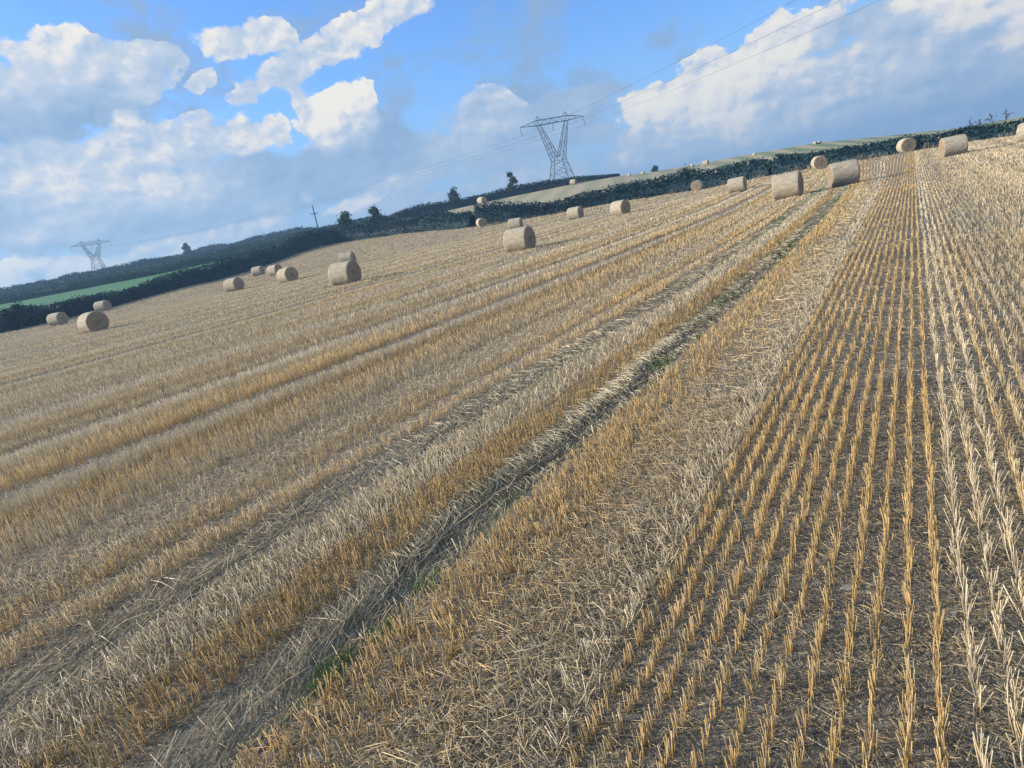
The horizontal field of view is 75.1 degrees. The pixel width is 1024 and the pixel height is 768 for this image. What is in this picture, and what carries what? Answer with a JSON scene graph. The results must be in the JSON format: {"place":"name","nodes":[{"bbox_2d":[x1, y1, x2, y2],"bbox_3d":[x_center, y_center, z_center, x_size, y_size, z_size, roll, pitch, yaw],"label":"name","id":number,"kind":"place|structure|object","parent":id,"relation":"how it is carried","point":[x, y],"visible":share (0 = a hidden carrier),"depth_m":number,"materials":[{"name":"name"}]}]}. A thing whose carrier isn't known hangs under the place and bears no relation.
{"place":"outdoors","nodes":[
{"label":"outdoors","id":0,"kind":"place"},
{"bbox_2d":[0,116,1023,767],"bbox_3d":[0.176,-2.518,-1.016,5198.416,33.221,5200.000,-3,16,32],"label":"ground","id":1,"kind":"structure","parent":0,"point":[564,192],"depth_m":4.21,"materials":[{"name":"soil"}]},
{"bbox_2d":[5,300,29,328],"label":"hedge bush","id":2,"kind":"object","parent":1,"relation":"on","point":[18,312],"visible":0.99,"depth_m":86.16,"materials":[{"name":"green plant"}]},
{"bbox_2d":[46,312,68,325],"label":"straw bale","id":3,"kind":"object","parent":1,"relation":"on","point":[57,318],"visible":0.91,"depth_m":78.19},
{"bbox_2d":[71,239,111,270],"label":"electricity pylon","id":4,"kind":"object","parent":1,"relation":"on","point":[88,252],"visible":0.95,"depth_m":535.36,"materials":[{"name":"metal"}]},
{"bbox_2d":[77,311,108,332],"bbox_3d":[-30.642,-4.513,48.672,1.757,1.563,1.619,-1,17,36],"label":"straw bale","id":5,"kind":"object","parent":1,"relation":"on","point":[92,321],"visible":0.96,"depth_m":48.15},
{"bbox_2d":[93,300,111,311],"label":"straw bale","id":6,"kind":"object","parent":1,"relation":"on","point":[103,305],"visible":0.97,"depth_m":91.83},
{"bbox_2d":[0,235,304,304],"bbox_3d":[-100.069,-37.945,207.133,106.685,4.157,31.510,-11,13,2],"label":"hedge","id":7,"kind":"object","parent":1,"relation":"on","point":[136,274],"visible":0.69,"depth_m":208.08,"materials":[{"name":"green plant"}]},
{"bbox_2d":[0,239,306,332],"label":"hedge","id":8,"kind":"object","parent":1,"relation":"on","point":[167,282],"visible":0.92,"depth_m":111.11,"materials":[{"name":"green plant"}]},
{"bbox_2d":[0,225,334,296],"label":"hedge","id":9,"kind":"object","parent":1,"relation":"on","point":[141,263],"visible":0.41,"depth_m":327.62,"materials":[{"name":"green plant"}]},
{"bbox_2d":[181,242,191,254],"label":"round tree","id":10,"kind":"object","parent":1,"relation":"on","point":[186,248],"visible":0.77,"depth_m":388.42,"materials":[{"name":"green plant"}]},
{"bbox_2d":[223,277,243,291],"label":"straw bale","id":11,"kind":"object","parent":1,"relation":"on","point":[233,284],"visible":0.94,"depth_m":73.73},
{"bbox_2d":[251,266,264,276],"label":"straw bale","id":12,"kind":"object","parent":1,"relation":"on","point":[257,270],"visible":0.96,"depth_m":107.50},
{"bbox_2d":[267,264,281,275],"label":"straw bale","id":13,"kind":"object","parent":1,"relation":"on","point":[272,270],"visible":0.7,"depth_m":94.92},
{"bbox_2d":[163,213,390,258],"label":"hedge","id":14,"kind":"object","parent":1,"relation":"on","point":[290,231],"visible":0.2,"depth_m":398.61,"materials":[{"name":"green plant"}]},
{"bbox_2d":[276,267,297,282],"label":"straw bale","id":15,"kind":"object","parent":1,"relation":"on","point":[286,274],"visible":0.93,"depth_m":68.01},
{"bbox_2d":[311,206,318,228],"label":"utility pole","id":16,"kind":"object","parent":1,"relation":"on","point":[314,213],"visible":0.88,"depth_m":177.37,"materials":[{"name":"brown wood"}]},
{"bbox_2d":[307,751,325,763],"bbox_3d":[-0.823,1.579,2.816,0.108,0.037,0.049,-2,16,34],"label":"stone","id":17,"kind":"object","parent":1,"relation":"on","point":[317,756],"visible":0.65,"depth_m":2.80,"materials":[{"name":"grey stone"}]},
{"bbox_2d":[328,260,361,285],"bbox_3d":[-11.118,-7.342,44.195,1.757,1.562,1.619,-4,15,25],"label":"straw bale","id":18,"kind":"object","parent":1,"relation":"on","point":[345,272],"visible":0.93,"depth_m":43.65},
{"bbox_2d":[338,252,355,261],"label":"straw bale","id":19,"kind":"object","parent":1,"relation":"on","point":[343,257],"visible":0.66,"depth_m":77.19},
{"bbox_2d":[335,211,358,227],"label":"hedgerow tree","id":20,"kind":"object","parent":1,"relation":"on","point":[344,219],"visible":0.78,"depth_m":157.85,"materials":[{"name":"green plant"}]},
{"bbox_2d":[367,204,383,223],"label":"hedgerow tree","id":21,"kind":"object","parent":1,"relation":"on","point":[375,214],"visible":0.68,"depth_m":158.95,"materials":[{"name":"green plant"}]},
{"bbox_2d":[283,208,476,254],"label":"hedge","id":22,"kind":"object","parent":1,"relation":"on","point":[423,222],"visible":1,"depth_m":145.24,"materials":[{"name":"green plant"}]},
{"bbox_2d":[0,181,845,767],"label":"lodged straw","id":23,"kind":"object","parent":1,"relation":"on","point":[666,347],"visible":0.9,"depth_m":5.15,"materials":[{"name":"beige plant"}]},
{"bbox_2d":[51,185,855,737],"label":"green weeds","id":24,"kind":"object","parent":1,"relation":"on","point":[339,667],"visible":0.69,"depth_m":4.12,"materials":[{"name":"green plant"}]},
{"bbox_2d":[447,186,460,203],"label":"hedgerow tree","id":25,"kind":"object","parent":1,"relation":"on","point":[453,194],"visible":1,"depth_m":201.84,"materials":[{"name":"green plant"}]},
{"bbox_2d":[476,218,486,226],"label":"straw bale","id":26,"kind":"object","parent":1,"relation":"on","point":[481,222],"visible":0.95,"depth_m":112.36},
{"bbox_2d":[477,197,486,203],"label":"straw bale","id":27,"kind":"object","parent":1,"relation":"on","point":[481,199],"visible":0.87,"depth_m":197.41},
{"bbox_2d":[384,173,619,220],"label":"hedge","id":28,"kind":"object","parent":1,"relation":"on","point":[410,211],"visible":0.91,"depth_m":202.10,"materials":[{"name":"green plant"}]},
{"bbox_2d":[0,135,1023,767],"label":"standing stubble","id":29,"kind":"object","parent":1,"relation":"on","point":[46,339],"visible":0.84,"depth_m":7.80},
{"bbox_2d":[0,315,1023,767],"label":"soil clods","id":30,"kind":"object","parent":1,"relation":"on","point":[810,729],"visible":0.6,"depth_m":4.09,"materials":[{"name":"brown soil"}]},
{"bbox_2d":[506,172,517,194],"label":"hedgerow tree","id":31,"kind":"object","parent":1,"relation":"on","point":[513,180],"visible":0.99,"depth_m":201.81,"materials":[{"name":"green plant"}]},
{"bbox_2d":[0,164,1023,767],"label":"loose straw","id":32,"kind":"object","parent":1,"relation":"on","point":[622,566],"visible":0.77,"depth_m":3.82,"materials":[{"name":"beige plant"}]},
{"bbox_2d":[10,130,1015,331],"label":"dry grass","id":33,"kind":"structure","parent":1,"relation":"on","point":[924,146],"depth_m":86.27,"materials":[{"name":"plant"}]},
{"bbox_2d":[508,217,522,228],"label":"straw bale","id":34,"kind":"object","parent":1,"relation":"on","point":[515,222],"visible":0.78,"depth_m":82.87},
{"bbox_2d":[503,226,535,252],"bbox_3d":[0.472,-9.238,42.637,1.757,1.562,1.619,-3,16,31],"label":"straw bale","id":35,"kind":"object","parent":1,"relation":"on","point":[523,238],"visible":0.96,"depth_m":42.09},
{"bbox_2d":[520,111,584,179],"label":"electricity pylon","id":36,"kind":"object","parent":1,"relation":"on","point":[560,142],"visible":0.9,"depth_m":319.49,"materials":[{"name":"metal"}]},
{"bbox_2d":[525,2,791,134],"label":"power line","id":37,"kind":"object","parent":36,"relation":"hanging from","point":[691,54],"visible":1,"depth_m":164.31,"materials":[{"name":"grey metal"}]},
{"bbox_2d":[570,0,839,123],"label":"power line","id":38,"kind":"object","parent":36,"relation":"hanging from","point":[721,56],"visible":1,"depth_m":184.78,"materials":[{"name":"grey metal"}]},
{"bbox_2d":[585,0,879,124],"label":"power line","id":39,"kind":"object","parent":36,"relation":"hanging from","point":[754,55],"visible":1,"depth_m":194.57,"materials":[{"name":"grey metal"}]},
{"bbox_2d":[570,179,576,184],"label":"straw bale","id":40,"kind":"object","parent":1,"relation":"on","point":[573,181],"visible":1,"depth_m":196.76},
{"bbox_2d":[567,206,583,219],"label":"straw bale","id":41,"kind":"object","parent":1,"relation":"on","point":[575,212],"visible":0.94,"depth_m":81.01},
{"bbox_2d":[610,200,630,214],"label":"straw bale","id":42,"kind":"object","parent":1,"relation":"on","point":[619,207],"visible":0.94,"depth_m":69.35},
{"bbox_2d":[474,156,772,224],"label":"hedge","id":43,"kind":"object","parent":1,"relation":"on","point":[492,213],"visible":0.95,"depth_m":106.67,"materials":[{"name":"green plant"}]},
{"bbox_2d":[651,165,658,171],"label":"round bush","id":44,"kind":"object","parent":1,"relation":"on","point":[654,168],"visible":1,"depth_m":202.12,"materials":[{"name":"green plant"}]},
{"bbox_2d":[680,169,689,184],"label":"hedge bush","id":45,"kind":"object","parent":1,"relation":"on","point":[683,173],"visible":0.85,"depth_m":101.95,"materials":[{"name":"green plant"}]},
{"bbox_2d":[691,180,703,191],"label":"straw bale","id":46,"kind":"object","parent":1,"relation":"on","point":[697,185],"visible":0.95,"depth_m":96.69},
{"bbox_2d":[702,160,708,165],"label":"straw bale","id":47,"kind":"object","parent":1,"relation":"on","point":[705,162],"visible":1,"depth_m":195.12},
{"bbox_2d":[727,176,746,192],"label":"straw bale","id":48,"kind":"object","parent":1,"relation":"on","point":[737,184],"visible":0.94,"depth_m":67.08},
{"bbox_2d":[772,171,803,199],"bbox_3d":[17.320,-12.451,41.835,1.757,1.563,1.619,-2,16,35],"label":"straw bale","id":49,"kind":"object","parent":1,"relation":"on","point":[788,185],"visible":0.97,"depth_m":41.30},
{"bbox_2d":[811,156,827,169],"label":"straw bale","id":50,"kind":"object","parent":1,"relation":"on","point":[818,162],"visible":0.95,"depth_m":77.57},
{"bbox_2d":[827,159,859,187],"bbox_3d":[21.004,-13.331,42.214,1.765,1.544,1.616,-8,14,16],"label":"straw bale","id":51,"kind":"object","parent":1,"relation":"on","point":[843,173],"visible":0.95,"depth_m":41.62},
{"bbox_2d":[840,583,855,590],"bbox_3d":[1.635,0.992,3.234,0.074,0.033,0.050,-12,13,-3],"label":"stone","id":52,"kind":"object","parent":1,"relation":"on","point":[846,587],"visible":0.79,"depth_m":3.23,"materials":[{"name":"grey stone"}]},
{"bbox_2d":[888,675,896,684],"bbox_3d":[1.498,1.169,2.624,0.027,0.019,0.055,-10,13,7],"label":"stone","id":53,"kind":"object","parent":1,"relation":"on","point":[890,681],"visible":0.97,"depth_m":2.62,"materials":[{"name":"grey stone"}]},
{"bbox_2d":[770,118,1023,174],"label":"hedge","id":54,"kind":"object","parent":1,"relation":"on","point":[782,163],"visible":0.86,"depth_m":76.73,"materials":[{"name":"green plant"}]},
{"bbox_2d":[896,138,916,152],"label":"straw bale","id":55,"kind":"object","parent":1,"relation":"on","point":[904,145],"visible":0.98,"depth_m":72.71},
{"bbox_2d":[938,134,968,157],"bbox_3d":[33.899,-18.272,51.130,1.772,1.562,1.631,-7,14,20],"label":"straw bale","id":56,"kind":"object","parent":1,"relation":"on","point":[953,145],"visible":0.95,"depth_m":50.59},
{"bbox_2d":[1000,109,1015,121],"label":"sapling","id":57,"kind":"object","parent":1,"relation":"on","point":[1008,115],"visible":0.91,"depth_m":67.01,"materials":[{"name":"green plant"}]},
{"bbox_2d":[1016,123,1023,142],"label":"straw bale","id":58,"kind":"object","parent":1,"relation":"on","point":[1020,133],"visible":0.93,"depth_m":51.22},
{"bbox_2d":[0,0,1023,288],"label":"sky","id":59,"kind":"structure","parent":0,"point":[122,122],"materials":[{"name":"blue"}]}
]}

